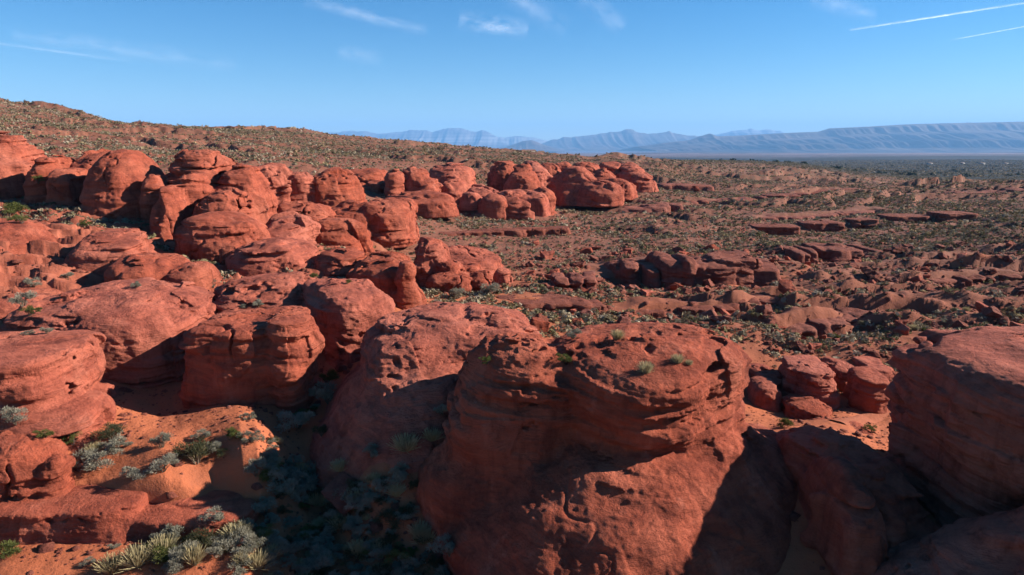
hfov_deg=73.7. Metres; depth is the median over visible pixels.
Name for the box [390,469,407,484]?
sagebrush
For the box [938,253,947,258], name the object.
boulder
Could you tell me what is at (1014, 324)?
boulder
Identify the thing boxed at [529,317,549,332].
boulder
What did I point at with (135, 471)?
sagebrush
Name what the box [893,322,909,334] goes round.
boulder
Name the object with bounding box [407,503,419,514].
sagebrush
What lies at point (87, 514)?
rock shelf
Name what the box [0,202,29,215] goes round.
green shrub
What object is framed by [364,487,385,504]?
sagebrush
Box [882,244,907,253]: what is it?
boulder
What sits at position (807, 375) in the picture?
sandstone block
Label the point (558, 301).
rock ledge
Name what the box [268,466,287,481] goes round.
sagebrush
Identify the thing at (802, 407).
rock ledge
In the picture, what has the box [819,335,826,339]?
boulder
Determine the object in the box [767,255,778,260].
boulder
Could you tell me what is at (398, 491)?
dry grass
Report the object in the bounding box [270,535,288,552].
sagebrush
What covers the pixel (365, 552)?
green shrub
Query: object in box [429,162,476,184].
sandstone wall
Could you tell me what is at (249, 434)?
sagebrush
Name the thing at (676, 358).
dry grass
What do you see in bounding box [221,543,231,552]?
dry grass
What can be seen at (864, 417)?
sand
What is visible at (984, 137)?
mountain range
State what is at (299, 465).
dry grass
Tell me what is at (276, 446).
sagebrush
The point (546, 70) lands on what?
sky
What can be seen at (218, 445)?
sagebrush
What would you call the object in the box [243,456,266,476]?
sagebrush
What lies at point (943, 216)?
rock ledge
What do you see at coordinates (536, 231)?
rock ledge
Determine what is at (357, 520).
sagebrush
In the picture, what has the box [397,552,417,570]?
sagebrush
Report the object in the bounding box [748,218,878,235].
rock ledge
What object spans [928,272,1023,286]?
rock ledge
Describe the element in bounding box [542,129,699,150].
mountain range
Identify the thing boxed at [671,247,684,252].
boulder
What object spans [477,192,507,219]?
sandstone boulder
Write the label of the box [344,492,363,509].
sagebrush
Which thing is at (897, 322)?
boulder
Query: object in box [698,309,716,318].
boulder
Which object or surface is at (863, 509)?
sandstone fin
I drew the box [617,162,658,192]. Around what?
sandstone fin
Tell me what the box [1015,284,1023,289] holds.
boulder
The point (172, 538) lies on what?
dry grass
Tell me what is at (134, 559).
dry grass
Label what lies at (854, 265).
boulder
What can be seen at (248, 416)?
sagebrush
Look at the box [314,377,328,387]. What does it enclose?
boulder
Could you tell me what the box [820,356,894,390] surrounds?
sandstone block
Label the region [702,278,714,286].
boulder
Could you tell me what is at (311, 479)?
sagebrush
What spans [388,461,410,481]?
sagebrush
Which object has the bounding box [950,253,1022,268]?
rock
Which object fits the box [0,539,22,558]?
green shrub
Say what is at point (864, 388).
sandstone block
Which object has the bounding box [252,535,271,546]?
sagebrush
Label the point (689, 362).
dry grass
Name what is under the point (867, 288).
boulder
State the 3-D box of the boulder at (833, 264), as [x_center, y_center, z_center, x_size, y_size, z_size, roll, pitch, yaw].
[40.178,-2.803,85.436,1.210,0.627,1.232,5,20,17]
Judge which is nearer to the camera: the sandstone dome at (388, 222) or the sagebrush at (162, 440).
the sagebrush at (162, 440)
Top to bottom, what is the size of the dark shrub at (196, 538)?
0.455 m
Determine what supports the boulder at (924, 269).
on the ground at (208, 474)
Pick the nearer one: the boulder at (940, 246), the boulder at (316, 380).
the boulder at (316, 380)
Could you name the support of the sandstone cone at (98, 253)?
on the ground at (208, 474)
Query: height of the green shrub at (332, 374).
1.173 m
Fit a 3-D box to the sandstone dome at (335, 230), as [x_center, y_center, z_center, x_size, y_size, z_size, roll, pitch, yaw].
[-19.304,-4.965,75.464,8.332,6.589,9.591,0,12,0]
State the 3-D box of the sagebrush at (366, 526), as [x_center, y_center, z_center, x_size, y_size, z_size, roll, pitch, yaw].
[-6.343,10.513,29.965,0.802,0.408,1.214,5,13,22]
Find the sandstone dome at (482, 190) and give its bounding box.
[468,184,498,197]
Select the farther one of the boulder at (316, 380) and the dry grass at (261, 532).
the boulder at (316, 380)
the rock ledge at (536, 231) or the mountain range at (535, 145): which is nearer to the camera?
the rock ledge at (536, 231)
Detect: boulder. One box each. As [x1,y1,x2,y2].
[0,430,75,502]
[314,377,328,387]
[321,472,358,514]
[458,192,481,210]
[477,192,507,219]
[493,268,512,284]
[525,261,534,266]
[526,270,535,273]
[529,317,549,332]
[531,239,538,244]
[535,313,548,321]
[540,250,554,259]
[545,271,555,278]
[549,268,559,273]
[569,261,585,267]
[572,318,584,324]
[580,247,592,253]
[580,309,592,315]
[586,288,597,292]
[589,255,598,260]
[596,277,604,281]
[616,315,631,323]
[623,248,632,253]
[626,284,637,289]
[640,289,653,295]
[666,284,677,290]
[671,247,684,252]
[680,288,691,293]
[692,186,698,191]
[694,287,704,292]
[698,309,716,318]
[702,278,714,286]
[703,244,719,249]
[708,315,731,322]
[717,284,727,288]
[720,308,729,314]
[751,285,761,289]
[752,304,772,315]
[761,316,779,325]
[764,251,774,254]
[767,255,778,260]
[773,245,784,253]
[777,261,792,265]
[778,279,796,293]
[796,341,808,353]
[805,349,813,353]
[808,343,821,350]
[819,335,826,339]
[824,278,832,282]
[828,262,837,266]
[840,262,858,268]
[860,286,871,292]
[861,266,879,278]
[865,255,875,260]
[870,277,880,282]
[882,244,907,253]
[885,276,898,282]
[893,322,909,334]
[894,320,907,326]
[910,275,923,281]
[917,266,929,271]
[931,321,940,328]
[933,244,945,248]
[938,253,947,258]
[945,246,953,251]
[949,320,969,328]
[951,282,964,289]
[956,241,967,245]
[956,253,966,258]
[966,304,976,309]
[975,300,988,313]
[980,306,1001,317]
[989,268,996,273]
[996,316,1009,326]
[1001,255,1014,261]
[1005,240,1014,245]
[1010,321,1023,326]
[1014,290,1023,295]
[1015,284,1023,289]
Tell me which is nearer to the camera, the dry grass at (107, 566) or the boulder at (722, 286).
the dry grass at (107, 566)
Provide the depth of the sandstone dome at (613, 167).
207.69 m
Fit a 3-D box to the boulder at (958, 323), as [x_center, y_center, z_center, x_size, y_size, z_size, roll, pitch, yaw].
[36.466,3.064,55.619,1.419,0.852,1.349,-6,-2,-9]
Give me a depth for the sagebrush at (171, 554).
26.76 m
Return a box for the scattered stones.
[0,102,1023,574]
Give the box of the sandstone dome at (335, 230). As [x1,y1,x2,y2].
[316,215,374,252]
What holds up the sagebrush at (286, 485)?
on the ground at (208, 474)
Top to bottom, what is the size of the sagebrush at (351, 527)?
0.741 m
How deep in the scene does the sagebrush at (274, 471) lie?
31.10 m
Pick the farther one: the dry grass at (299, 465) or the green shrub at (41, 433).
the dry grass at (299, 465)
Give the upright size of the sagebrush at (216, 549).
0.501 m
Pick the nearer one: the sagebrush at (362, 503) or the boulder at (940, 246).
the sagebrush at (362, 503)
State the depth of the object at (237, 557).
27.13 m
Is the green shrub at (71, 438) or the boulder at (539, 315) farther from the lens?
the boulder at (539, 315)
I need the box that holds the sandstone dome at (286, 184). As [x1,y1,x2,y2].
[257,162,315,204]
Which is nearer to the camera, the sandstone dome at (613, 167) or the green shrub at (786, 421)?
the green shrub at (786, 421)
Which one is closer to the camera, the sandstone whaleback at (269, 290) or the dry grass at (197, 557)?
the dry grass at (197, 557)
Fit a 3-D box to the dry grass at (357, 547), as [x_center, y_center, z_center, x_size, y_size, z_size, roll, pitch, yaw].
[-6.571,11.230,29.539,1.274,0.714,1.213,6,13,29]
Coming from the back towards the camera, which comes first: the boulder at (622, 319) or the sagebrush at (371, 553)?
the boulder at (622, 319)
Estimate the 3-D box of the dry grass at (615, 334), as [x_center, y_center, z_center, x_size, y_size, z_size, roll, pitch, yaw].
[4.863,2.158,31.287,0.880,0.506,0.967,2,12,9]
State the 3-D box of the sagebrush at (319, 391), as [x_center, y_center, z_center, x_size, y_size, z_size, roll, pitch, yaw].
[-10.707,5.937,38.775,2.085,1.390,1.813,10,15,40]
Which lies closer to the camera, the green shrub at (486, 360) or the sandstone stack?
the green shrub at (486, 360)
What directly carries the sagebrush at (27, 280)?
on the sandstone shelf at (6, 308)
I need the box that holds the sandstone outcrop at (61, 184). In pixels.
[23,155,87,206]
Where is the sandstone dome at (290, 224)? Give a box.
[265,211,320,244]
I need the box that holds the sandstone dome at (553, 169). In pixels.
[541,161,571,176]
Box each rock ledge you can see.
[438,226,570,236]
[495,294,607,311]
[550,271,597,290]
[597,250,780,287]
[621,202,682,213]
[635,294,777,317]
[657,183,714,190]
[688,188,860,204]
[747,363,782,411]
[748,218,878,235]
[761,210,875,220]
[781,393,873,434]
[783,242,882,262]
[787,307,868,337]
[876,211,977,222]
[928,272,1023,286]
[942,187,1023,193]
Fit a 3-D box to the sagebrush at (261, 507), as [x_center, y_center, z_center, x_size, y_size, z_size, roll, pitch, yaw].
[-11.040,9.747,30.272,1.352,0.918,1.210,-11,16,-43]
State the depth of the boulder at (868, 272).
78.22 m
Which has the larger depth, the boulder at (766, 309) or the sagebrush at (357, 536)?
the boulder at (766, 309)
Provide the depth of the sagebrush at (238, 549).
27.34 m
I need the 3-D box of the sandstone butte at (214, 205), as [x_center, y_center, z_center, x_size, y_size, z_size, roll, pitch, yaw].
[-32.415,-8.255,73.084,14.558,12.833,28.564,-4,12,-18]
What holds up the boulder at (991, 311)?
on the ground at (208, 474)
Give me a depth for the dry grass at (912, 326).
55.33 m
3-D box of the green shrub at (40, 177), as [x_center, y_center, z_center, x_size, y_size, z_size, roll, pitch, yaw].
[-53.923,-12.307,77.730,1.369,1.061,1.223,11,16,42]
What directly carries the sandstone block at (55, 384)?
on the ground at (208, 474)
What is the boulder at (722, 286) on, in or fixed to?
on the ground at (208, 474)
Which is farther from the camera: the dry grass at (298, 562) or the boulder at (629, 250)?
the boulder at (629, 250)
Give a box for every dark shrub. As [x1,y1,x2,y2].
[89,422,127,440]
[172,435,216,464]
[178,534,196,545]
[187,527,218,547]
[191,529,213,545]
[214,448,227,457]
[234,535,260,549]
[276,503,292,514]
[283,529,297,544]
[311,423,326,436]
[344,478,362,491]
[364,475,387,485]
[370,503,414,530]
[373,496,386,504]
[378,532,401,546]
[396,504,414,515]
[407,473,418,489]
[414,533,434,545]
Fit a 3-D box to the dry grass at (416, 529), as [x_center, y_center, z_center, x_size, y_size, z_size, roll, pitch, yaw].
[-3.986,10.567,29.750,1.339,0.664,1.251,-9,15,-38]
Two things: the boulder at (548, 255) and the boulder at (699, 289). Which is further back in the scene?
the boulder at (548, 255)
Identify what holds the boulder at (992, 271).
on the ground at (208, 474)
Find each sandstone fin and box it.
[487,160,556,214]
[524,160,552,187]
[548,166,624,206]
[592,167,637,200]
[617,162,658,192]
[776,425,940,574]
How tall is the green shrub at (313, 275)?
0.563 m
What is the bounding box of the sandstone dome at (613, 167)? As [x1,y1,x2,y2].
[599,161,620,177]
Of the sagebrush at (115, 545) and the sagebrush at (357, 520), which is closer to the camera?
the sagebrush at (115, 545)
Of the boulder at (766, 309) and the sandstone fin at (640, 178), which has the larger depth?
the sandstone fin at (640, 178)
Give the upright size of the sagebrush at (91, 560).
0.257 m
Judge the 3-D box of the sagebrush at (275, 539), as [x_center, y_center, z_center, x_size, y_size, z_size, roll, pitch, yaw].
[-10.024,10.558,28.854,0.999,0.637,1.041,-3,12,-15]
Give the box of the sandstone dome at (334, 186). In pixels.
[312,167,366,208]
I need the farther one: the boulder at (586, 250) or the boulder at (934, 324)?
the boulder at (586, 250)
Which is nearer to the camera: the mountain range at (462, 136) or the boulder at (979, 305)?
the boulder at (979, 305)
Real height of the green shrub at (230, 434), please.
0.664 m
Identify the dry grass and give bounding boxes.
[84,440,102,450]
[91,550,129,574]
[112,540,154,573]
[142,531,180,559]
[161,533,178,545]
[178,542,209,566]
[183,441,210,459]
[217,516,256,541]
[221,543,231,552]
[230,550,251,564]
[245,549,274,569]
[253,528,264,537]
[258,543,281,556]
[272,481,295,496]
[276,437,283,443]
[291,462,308,473]
[291,557,304,566]
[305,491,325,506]
[310,515,327,528]
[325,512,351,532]
[329,458,348,471]
[344,487,363,502]
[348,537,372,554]
[360,513,370,519]
[363,472,380,482]
[371,538,391,554]
[384,432,423,453]
[385,481,406,496]
[407,518,430,537]
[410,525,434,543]
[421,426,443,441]
[610,329,626,339]
[634,361,654,373]
[667,354,686,363]
[685,360,692,364]
[908,324,919,330]
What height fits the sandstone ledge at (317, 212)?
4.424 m
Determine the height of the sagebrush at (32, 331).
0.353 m
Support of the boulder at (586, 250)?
on the ground at (208, 474)
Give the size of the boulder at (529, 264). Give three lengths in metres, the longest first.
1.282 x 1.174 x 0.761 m
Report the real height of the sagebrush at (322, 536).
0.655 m
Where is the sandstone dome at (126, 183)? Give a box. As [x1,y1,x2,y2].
[70,148,168,223]
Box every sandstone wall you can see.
[350,168,386,193]
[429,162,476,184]
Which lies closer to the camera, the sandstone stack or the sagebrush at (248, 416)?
the sagebrush at (248, 416)
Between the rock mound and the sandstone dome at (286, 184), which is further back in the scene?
the sandstone dome at (286, 184)
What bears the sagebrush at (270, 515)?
on the ground at (208, 474)
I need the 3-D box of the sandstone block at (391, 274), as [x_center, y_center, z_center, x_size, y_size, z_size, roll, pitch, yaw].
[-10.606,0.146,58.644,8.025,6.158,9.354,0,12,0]
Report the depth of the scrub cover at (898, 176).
458.38 m
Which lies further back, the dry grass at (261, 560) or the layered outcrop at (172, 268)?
the layered outcrop at (172, 268)
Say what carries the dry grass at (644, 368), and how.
on the sandstone dome at (598, 454)
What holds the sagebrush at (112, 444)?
on the ground at (208, 474)
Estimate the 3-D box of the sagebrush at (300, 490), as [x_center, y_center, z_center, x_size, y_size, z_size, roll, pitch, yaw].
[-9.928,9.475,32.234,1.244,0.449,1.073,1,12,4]
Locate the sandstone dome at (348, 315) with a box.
[302,278,394,366]
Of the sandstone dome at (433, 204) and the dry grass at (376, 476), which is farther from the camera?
the sandstone dome at (433, 204)
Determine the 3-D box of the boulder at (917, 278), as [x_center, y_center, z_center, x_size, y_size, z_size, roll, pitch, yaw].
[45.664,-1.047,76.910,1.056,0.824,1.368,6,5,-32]
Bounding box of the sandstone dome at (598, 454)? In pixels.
[415,322,797,574]
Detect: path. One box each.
[650,264,817,295]
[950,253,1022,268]
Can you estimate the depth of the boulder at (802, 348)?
51.74 m
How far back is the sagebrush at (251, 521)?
28.97 m
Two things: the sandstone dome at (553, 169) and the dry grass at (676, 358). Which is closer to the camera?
the dry grass at (676, 358)
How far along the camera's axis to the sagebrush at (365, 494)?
30.60 m
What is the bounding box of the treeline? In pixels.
[650,157,1022,176]
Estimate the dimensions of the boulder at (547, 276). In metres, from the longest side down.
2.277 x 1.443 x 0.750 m
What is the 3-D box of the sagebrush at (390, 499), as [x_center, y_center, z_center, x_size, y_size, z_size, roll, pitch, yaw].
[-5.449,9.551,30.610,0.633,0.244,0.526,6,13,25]
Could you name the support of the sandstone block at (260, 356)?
on the ground at (208, 474)
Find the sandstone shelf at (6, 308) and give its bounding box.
[0,287,62,318]
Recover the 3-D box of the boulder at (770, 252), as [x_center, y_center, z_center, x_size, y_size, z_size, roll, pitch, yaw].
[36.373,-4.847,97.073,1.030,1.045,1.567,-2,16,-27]
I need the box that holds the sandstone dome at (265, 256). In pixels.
[225,237,318,276]
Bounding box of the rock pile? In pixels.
[425,260,491,293]
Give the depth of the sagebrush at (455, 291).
61.31 m
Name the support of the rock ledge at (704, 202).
on the ground at (208, 474)
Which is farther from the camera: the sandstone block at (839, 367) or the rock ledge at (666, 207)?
the rock ledge at (666, 207)
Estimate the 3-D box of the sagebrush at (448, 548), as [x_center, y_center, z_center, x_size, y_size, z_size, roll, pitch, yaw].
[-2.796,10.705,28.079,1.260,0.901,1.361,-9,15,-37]
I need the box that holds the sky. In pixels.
[0,0,1023,140]
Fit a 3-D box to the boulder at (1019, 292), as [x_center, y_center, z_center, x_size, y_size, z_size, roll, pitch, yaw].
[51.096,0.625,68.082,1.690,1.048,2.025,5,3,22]
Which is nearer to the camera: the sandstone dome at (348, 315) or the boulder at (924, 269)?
the sandstone dome at (348, 315)
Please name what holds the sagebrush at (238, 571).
on the ground at (208, 474)
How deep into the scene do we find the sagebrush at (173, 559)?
27.02 m
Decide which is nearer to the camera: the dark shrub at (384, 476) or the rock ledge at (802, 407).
the dark shrub at (384, 476)
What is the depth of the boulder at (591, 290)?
68.77 m
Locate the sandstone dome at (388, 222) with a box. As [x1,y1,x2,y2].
[332,197,419,247]
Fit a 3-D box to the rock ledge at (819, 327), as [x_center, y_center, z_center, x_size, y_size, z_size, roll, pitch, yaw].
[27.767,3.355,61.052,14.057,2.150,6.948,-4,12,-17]
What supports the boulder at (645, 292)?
on the ground at (208, 474)
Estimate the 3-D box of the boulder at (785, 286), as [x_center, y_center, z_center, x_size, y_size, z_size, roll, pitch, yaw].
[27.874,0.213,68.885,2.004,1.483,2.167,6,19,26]
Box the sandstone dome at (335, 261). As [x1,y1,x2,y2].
[314,246,366,276]
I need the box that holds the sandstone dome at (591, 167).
[564,161,599,172]
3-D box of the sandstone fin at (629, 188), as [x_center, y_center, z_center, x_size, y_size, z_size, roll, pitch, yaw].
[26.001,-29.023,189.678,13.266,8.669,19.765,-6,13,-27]
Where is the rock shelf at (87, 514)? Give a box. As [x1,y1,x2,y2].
[0,485,259,545]
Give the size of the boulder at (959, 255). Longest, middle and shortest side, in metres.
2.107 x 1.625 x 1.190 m
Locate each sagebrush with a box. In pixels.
[0,405,28,424]
[6,289,37,306]
[20,329,35,334]
[22,277,42,287]
[40,327,54,333]
[59,271,73,279]
[72,447,114,471]
[79,556,96,565]
[96,434,128,455]
[106,543,121,547]
[119,466,149,479]
[120,441,132,445]
[130,281,141,287]
[146,452,178,472]
[148,431,174,447]
[151,523,184,541]
[161,560,183,574]
[165,543,196,565]
[167,539,196,566]
[172,545,194,563]
[190,428,211,438]
[197,506,226,520]
[202,533,221,546]
[204,441,221,452]
[204,539,236,557]
[213,534,227,544]
[225,530,257,546]
[227,558,253,574]
[228,520,256,537]
[230,541,256,558]
[235,429,263,442]
[239,412,256,420]
[241,519,257,536]
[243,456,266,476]
[246,543,256,553]
[250,499,277,515]
[252,299,263,307]
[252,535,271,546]
[253,554,274,570]
[259,496,274,502]
[262,449,276,457]
[263,463,286,478]
[263,528,285,545]
[264,512,280,523]
[265,443,279,456]
[265,478,297,499]
[266,452,280,463]
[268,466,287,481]
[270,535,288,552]
[274,407,315,432]
[281,515,301,528]
[283,463,297,472]
[284,453,304,465]
[286,469,307,479]
[290,489,307,502]
[292,476,303,489]
[292,482,316,494]
[297,460,319,489]
[308,380,336,404]
[309,529,334,548]
[309,544,331,566]
[311,549,334,569]
[323,521,335,532]
[324,508,340,518]
[328,570,342,574]
[339,487,357,501]
[342,515,362,529]
[343,518,361,535]
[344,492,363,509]
[349,571,368,574]
[351,534,359,539]
[353,501,371,511]
[355,519,372,534]
[362,442,378,457]
[362,491,375,500]
[362,538,374,549]
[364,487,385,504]
[368,542,393,559]
[370,476,393,492]
[373,545,390,555]
[386,496,397,503]
[386,528,396,533]
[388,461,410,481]
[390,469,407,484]
[393,511,414,520]
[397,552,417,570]
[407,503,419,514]
[426,533,455,556]
[433,403,447,414]
[434,564,449,574]
[449,287,465,298]
[479,282,499,294]
[566,328,581,338]
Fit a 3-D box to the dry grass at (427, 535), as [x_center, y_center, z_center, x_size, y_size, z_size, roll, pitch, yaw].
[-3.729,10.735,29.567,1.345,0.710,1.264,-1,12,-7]
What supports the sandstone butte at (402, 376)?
on the ground at (208, 474)
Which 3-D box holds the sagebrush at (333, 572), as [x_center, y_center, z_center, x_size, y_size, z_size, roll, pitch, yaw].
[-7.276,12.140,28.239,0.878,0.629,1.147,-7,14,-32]
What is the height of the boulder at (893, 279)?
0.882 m
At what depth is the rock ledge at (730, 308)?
63.16 m
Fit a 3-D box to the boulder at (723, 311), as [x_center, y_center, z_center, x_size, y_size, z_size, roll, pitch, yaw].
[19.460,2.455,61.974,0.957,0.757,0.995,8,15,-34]
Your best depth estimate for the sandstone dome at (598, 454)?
28.43 m
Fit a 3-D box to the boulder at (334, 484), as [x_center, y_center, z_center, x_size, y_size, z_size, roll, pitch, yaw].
[-7.725,9.449,31.665,1.982,0.784,2.311,-18,30,-26]
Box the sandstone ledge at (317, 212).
[277,200,335,221]
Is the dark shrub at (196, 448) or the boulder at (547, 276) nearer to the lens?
the dark shrub at (196, 448)
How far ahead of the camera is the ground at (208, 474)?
64.13 m
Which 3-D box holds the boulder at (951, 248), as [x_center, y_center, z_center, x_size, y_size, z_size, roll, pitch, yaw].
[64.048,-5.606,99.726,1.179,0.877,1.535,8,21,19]
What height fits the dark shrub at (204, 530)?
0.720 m
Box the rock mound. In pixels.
[448,245,503,279]
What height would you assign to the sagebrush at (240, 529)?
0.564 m
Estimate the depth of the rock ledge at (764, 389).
43.58 m
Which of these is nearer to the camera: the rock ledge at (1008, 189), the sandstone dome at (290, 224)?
the sandstone dome at (290, 224)
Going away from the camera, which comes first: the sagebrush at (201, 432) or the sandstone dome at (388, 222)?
the sagebrush at (201, 432)
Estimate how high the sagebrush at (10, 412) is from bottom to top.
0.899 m
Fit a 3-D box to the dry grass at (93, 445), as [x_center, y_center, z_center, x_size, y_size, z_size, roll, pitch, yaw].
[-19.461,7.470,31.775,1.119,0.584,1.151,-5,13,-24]
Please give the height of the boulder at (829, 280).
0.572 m
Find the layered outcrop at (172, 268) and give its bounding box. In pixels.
[103,252,223,291]
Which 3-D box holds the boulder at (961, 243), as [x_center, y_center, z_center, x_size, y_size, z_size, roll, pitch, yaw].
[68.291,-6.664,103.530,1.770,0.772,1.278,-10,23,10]
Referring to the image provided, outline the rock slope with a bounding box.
[0,219,58,254]
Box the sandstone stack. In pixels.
[0,131,46,200]
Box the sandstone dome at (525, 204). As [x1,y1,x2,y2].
[497,189,550,219]
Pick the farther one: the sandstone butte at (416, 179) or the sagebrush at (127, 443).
the sandstone butte at (416, 179)
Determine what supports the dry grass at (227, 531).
on the ground at (208, 474)
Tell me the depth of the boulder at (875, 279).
77.37 m
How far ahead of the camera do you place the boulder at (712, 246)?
102.70 m
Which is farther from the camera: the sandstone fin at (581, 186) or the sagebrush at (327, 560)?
the sandstone fin at (581, 186)
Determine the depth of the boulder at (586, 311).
58.35 m
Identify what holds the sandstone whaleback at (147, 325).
on the ground at (208, 474)
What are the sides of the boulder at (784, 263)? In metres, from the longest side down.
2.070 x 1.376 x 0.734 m
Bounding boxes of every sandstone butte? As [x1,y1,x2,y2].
[149,149,277,264]
[310,301,539,488]
[402,166,442,191]
[871,325,1023,574]
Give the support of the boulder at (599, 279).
on the ground at (208, 474)
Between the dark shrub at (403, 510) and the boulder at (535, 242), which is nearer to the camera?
the dark shrub at (403, 510)
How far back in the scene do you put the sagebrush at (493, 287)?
64.33 m
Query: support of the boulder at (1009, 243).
on the ground at (208, 474)
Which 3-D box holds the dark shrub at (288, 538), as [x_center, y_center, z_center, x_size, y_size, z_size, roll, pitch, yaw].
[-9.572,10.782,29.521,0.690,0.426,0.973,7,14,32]
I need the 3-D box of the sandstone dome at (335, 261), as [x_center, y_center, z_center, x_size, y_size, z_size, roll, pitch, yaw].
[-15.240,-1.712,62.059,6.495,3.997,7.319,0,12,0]
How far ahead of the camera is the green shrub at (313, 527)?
30.58 m
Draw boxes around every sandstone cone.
[62,228,157,275]
[440,174,470,205]
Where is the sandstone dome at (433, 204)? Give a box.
[386,190,460,217]
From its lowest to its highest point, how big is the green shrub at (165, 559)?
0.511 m
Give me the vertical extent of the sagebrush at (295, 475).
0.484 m
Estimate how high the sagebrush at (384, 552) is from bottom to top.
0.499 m
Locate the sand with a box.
[829,410,890,424]
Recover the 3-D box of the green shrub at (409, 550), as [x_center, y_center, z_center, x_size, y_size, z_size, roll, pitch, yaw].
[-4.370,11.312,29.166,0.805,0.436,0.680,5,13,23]
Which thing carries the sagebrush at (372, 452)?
on the ground at (208, 474)
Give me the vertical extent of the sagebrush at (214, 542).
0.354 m
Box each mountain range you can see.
[328,128,546,147]
[499,140,567,151]
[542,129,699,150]
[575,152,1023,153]
[622,122,1023,152]
[715,129,783,135]
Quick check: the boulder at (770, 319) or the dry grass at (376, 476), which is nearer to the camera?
the dry grass at (376, 476)
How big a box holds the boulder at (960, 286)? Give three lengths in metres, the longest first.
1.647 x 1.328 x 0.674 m
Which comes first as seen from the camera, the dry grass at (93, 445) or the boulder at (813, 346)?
the dry grass at (93, 445)
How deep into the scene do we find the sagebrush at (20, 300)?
41.43 m
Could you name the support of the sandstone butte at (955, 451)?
on the ground at (208, 474)
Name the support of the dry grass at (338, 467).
on the sandstone butte at (402, 376)
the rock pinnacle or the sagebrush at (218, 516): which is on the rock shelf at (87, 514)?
the sagebrush at (218, 516)
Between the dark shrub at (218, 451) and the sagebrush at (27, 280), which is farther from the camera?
the sagebrush at (27, 280)
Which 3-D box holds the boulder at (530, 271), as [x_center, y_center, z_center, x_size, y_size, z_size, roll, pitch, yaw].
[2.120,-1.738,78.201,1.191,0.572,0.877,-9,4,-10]
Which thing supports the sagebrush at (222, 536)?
on the ground at (208, 474)
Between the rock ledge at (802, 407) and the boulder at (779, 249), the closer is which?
the rock ledge at (802, 407)
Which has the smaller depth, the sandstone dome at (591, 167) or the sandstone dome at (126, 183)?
the sandstone dome at (126, 183)
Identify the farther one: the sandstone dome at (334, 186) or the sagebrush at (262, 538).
the sandstone dome at (334, 186)
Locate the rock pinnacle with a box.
[413,237,450,286]
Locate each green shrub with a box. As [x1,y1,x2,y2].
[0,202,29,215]
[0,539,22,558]
[7,214,28,223]
[19,305,41,315]
[31,175,44,183]
[31,429,54,437]
[61,431,81,444]
[79,219,90,226]
[146,538,169,563]
[159,545,174,563]
[225,427,240,439]
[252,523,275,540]
[256,468,272,481]
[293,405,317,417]
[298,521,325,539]
[309,273,318,278]
[319,368,339,382]
[355,548,374,558]
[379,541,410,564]
[402,547,419,557]
[478,356,490,364]
[555,353,572,362]
[777,418,794,426]
[863,424,877,432]
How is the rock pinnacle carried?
on the ground at (208, 474)
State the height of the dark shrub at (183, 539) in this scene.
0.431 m
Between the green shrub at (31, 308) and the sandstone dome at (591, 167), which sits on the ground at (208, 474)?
the sandstone dome at (591, 167)
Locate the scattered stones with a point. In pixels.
(374, 528)
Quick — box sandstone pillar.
[384,168,405,196]
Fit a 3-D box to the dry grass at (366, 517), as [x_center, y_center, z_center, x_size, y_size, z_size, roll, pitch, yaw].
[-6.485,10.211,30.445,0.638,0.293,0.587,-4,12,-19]
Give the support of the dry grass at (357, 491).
on the ground at (208, 474)
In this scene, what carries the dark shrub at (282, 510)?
on the ground at (208, 474)
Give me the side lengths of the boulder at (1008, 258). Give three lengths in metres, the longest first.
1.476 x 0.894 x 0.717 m
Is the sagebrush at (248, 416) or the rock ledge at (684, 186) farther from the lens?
the rock ledge at (684, 186)
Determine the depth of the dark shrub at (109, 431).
32.32 m
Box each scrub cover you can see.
[0,98,1023,235]
[0,166,1023,394]
[176,124,1023,182]
[747,159,1023,176]
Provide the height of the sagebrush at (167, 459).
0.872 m
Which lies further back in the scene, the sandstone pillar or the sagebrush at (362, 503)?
the sandstone pillar
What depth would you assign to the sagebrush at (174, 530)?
28.02 m
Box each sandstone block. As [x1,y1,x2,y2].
[0,328,119,458]
[178,305,324,413]
[345,251,426,308]
[778,355,840,409]
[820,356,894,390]
[843,366,889,413]
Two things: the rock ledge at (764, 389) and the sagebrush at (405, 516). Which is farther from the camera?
the rock ledge at (764, 389)
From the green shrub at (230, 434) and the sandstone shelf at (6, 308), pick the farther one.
the sandstone shelf at (6, 308)
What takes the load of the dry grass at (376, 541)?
on the ground at (208, 474)
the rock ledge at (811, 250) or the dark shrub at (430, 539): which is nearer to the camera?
the dark shrub at (430, 539)
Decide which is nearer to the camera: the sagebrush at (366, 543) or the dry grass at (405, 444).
the sagebrush at (366, 543)
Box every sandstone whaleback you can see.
[0,277,217,389]
[213,271,318,312]
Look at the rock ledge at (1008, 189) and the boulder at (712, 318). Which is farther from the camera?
the rock ledge at (1008, 189)
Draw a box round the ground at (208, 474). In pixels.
[0,98,1023,574]
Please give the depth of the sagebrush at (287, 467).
32.80 m
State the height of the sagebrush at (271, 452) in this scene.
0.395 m
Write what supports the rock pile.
on the ground at (208, 474)

